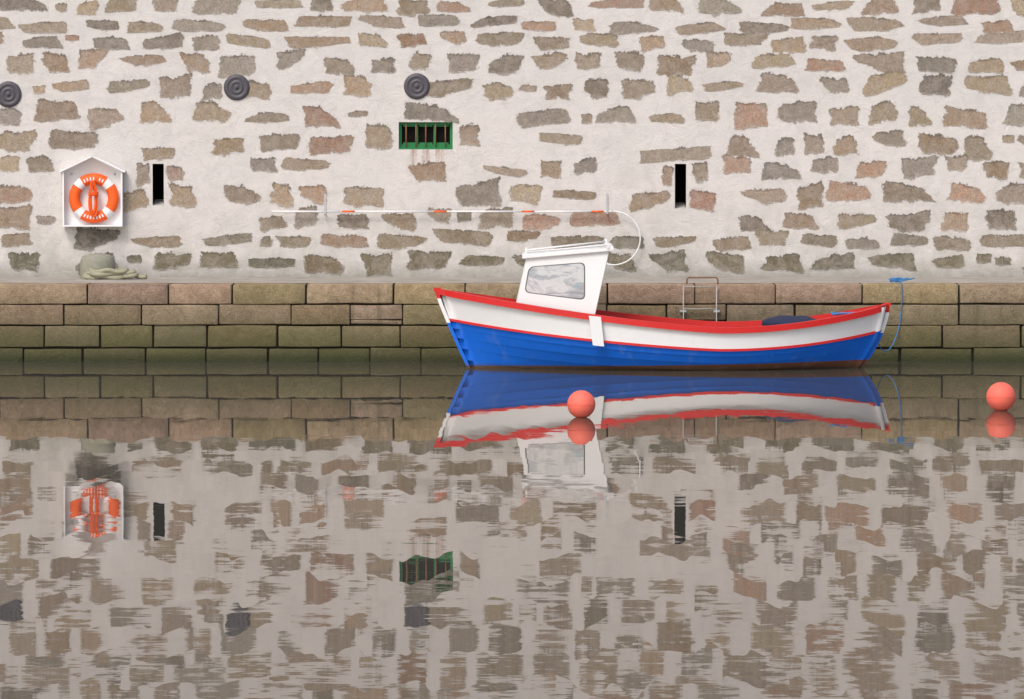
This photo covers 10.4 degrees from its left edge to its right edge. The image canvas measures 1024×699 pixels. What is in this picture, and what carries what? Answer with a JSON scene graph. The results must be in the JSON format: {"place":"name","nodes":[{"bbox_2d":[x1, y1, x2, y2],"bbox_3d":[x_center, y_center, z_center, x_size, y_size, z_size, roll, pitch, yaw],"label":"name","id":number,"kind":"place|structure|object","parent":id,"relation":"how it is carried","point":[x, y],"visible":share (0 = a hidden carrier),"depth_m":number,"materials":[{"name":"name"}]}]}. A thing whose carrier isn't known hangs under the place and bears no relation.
{"place":"outdoors","nodes":[
{"label":"outdoors","id":0,"kind":"place"},
{"bbox_2d":[0,361,1023,698],"bbox_3d":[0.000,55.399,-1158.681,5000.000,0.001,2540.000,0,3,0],"label":"water","id":1,"kind":"structure","parent":0,"point":[268,529],"depth_m":41.23,"materials":[{"name":"brown liquid"}]},
{"bbox_2d":[567,390,595,417],"bbox_3d":[0.693,0.556,56.031,0.288,0.299,0.288,0,3,0],"label":"buoy","id":2,"kind":"object","parent":1,"relation":"on","point":[581,404],"visible":1,"depth_m":55.93,"materials":[{"name":"orange plastic"}]},
{"bbox_2d":[440,295,885,370],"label":"boat hull","id":3,"kind":"object","parent":1,"relation":"on","point":[483,347],"visible":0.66,"depth_m":65.67,"materials":[{"name":"blue wood"}]},
{"bbox_2d":[516,252,608,313],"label":"cuddy panels","id":4,"kind":"object","parent":3,"relation":"on","point":[595,264],"visible":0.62,"depth_m":65.60,"materials":[{"name":"white paint"}]},
{"bbox_2d":[525,263,584,299],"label":"cuddy windows","id":5,"kind":"structure","parent":4,"relation":"in","point":[567,280],"depth_m":65.66,"materials":[{"name":"clear glass"}]},
{"bbox_2d":[522,239,613,258],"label":"cabin roof","id":6,"kind":"structure","parent":4,"relation":"on","point":[549,252],"depth_m":65.66,"materials":[{"name":"white paint"}]},
{"bbox_2d":[589,316,603,345],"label":"fender board","id":7,"kind":"object","parent":3,"relation":"attached to","point":[596,330],"visible":1,"depth_m":65.36,"materials":[{"name":"white paint"}]},
{"bbox_2d":[434,288,890,367],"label":"posts","id":8,"kind":"object","parent":3,"relation":"attached to","point":[468,365],"visible":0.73,"depth_m":66.23,"materials":[{"name":"paint"}]},
{"bbox_2d":[437,289,888,350],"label":"boat rails","id":9,"kind":"object","parent":3,"relation":"attached to","point":[731,327],"visible":0.81,"depth_m":65.65,"materials":[{"name":"wood"}]},
{"bbox_2d":[761,315,816,325],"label":"tarpaulin","id":10,"kind":"object","parent":3,"relation":"in","point":[780,319],"visible":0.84,"depth_m":65.80,"materials":[{"name":"blue fabric"}]},
{"bbox_2d":[831,312,852,314],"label":"rope","id":11,"kind":"object","parent":3,"relation":"in","point":[837,313],"visible":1,"depth_m":65.85,"materials":[{"name":"blue fabric"}]},
{"bbox_2d":[986,382,1015,410],"bbox_3d":[4.996,0.492,57.270,0.307,0.319,0.307,0,3,0],"label":"buoy","id":12,"kind":"object","parent":1,"relation":"on","point":[1000,396],"visible":1,"depth_m":57.16,"materials":[{"name":"plastic"}]},
{"bbox_2d":[0,0,1023,276],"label":"store wall","id":13,"kind":"structure","parent":0,"point":[620,176],"depth_m":69.95,"materials":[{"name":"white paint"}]},
{"bbox_2d":[59,155,125,226],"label":"life ring box","id":14,"kind":"object","parent":13,"relation":"attached to","point":[72,174],"visible":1,"depth_m":69.94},
{"bbox_2d":[88,180,98,216],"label":"life ring line","id":15,"kind":"object","parent":14,"relation":"in","point":[95,194],"visible":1,"depth_m":69.81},
{"bbox_2d":[69,173,118,222],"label":"life ring","id":16,"kind":"object","parent":14,"relation":"in","point":[80,211],"visible":1,"depth_m":69.86,"materials":[{"name":"orange plastic"}]},
{"bbox_2d":[0,73,429,106],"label":"wall anchor plates","id":17,"kind":"object","parent":13,"relation":"attached to","point":[237,86],"visible":1,"depth_m":69.90,"materials":[{"name":"grey metal"}]},
{"bbox_2d":[399,122,452,148],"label":"store window","id":18,"kind":"structure","parent":13,"relation":"in","point":[425,135],"depth_m":70.04,"materials":[{"name":"green metal"}]},
{"bbox_2d":[271,194,640,265],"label":"rescue pole","id":19,"kind":"object","parent":13,"relation":"attached to","point":[325,211],"visible":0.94,"depth_m":69.89,"materials":[{"name":"white metal"}]},
{"bbox_2d":[0,283,1023,360],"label":"quay","id":20,"kind":"object","parent":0,"point":[421,348],"visible":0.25,"depth_m":67.89,"materials":[{"name":"brown stone"}]},
{"bbox_2d":[0,283,1023,361],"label":"quay blocks","id":21,"kind":"structure","parent":20,"relation":"attached to","point":[174,326],"depth_m":67.84,"materials":[{"name":"brown stone"}]},
{"bbox_2d":[0,277,1023,282],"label":"ledge paving","id":22,"kind":"structure","parent":21,"relation":"on","point":[518,280],"depth_m":69.02,"materials":[{"name":"grey stone"}]},
{"bbox_2d":[80,253,114,278],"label":"bollard","id":23,"kind":"object","parent":22,"relation":"on","point":[97,261],"visible":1,"depth_m":69.41,"materials":[{"name":"stone"}]},
{"bbox_2d":[83,267,146,279],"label":"coiled rope","id":24,"kind":"object","parent":22,"relation":"on","point":[120,273],"visible":1,"depth_m":69.27,"materials":[{"name":"beige fabric"}]},
{"bbox_2d":[680,277,719,320],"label":"quay ladder","id":25,"kind":"object","parent":21,"relation":"attached to","point":[683,310],"visible":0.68,"depth_m":67.77,"materials":[{"name":"silver metal"}]},
{"bbox_2d":[878,277,914,350],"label":"mooring line","id":26,"kind":"object","parent":21,"relation":"on","point":[899,279],"visible":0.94,"depth_m":68.00,"materials":[{"name":"blue fabric"}]}
]}

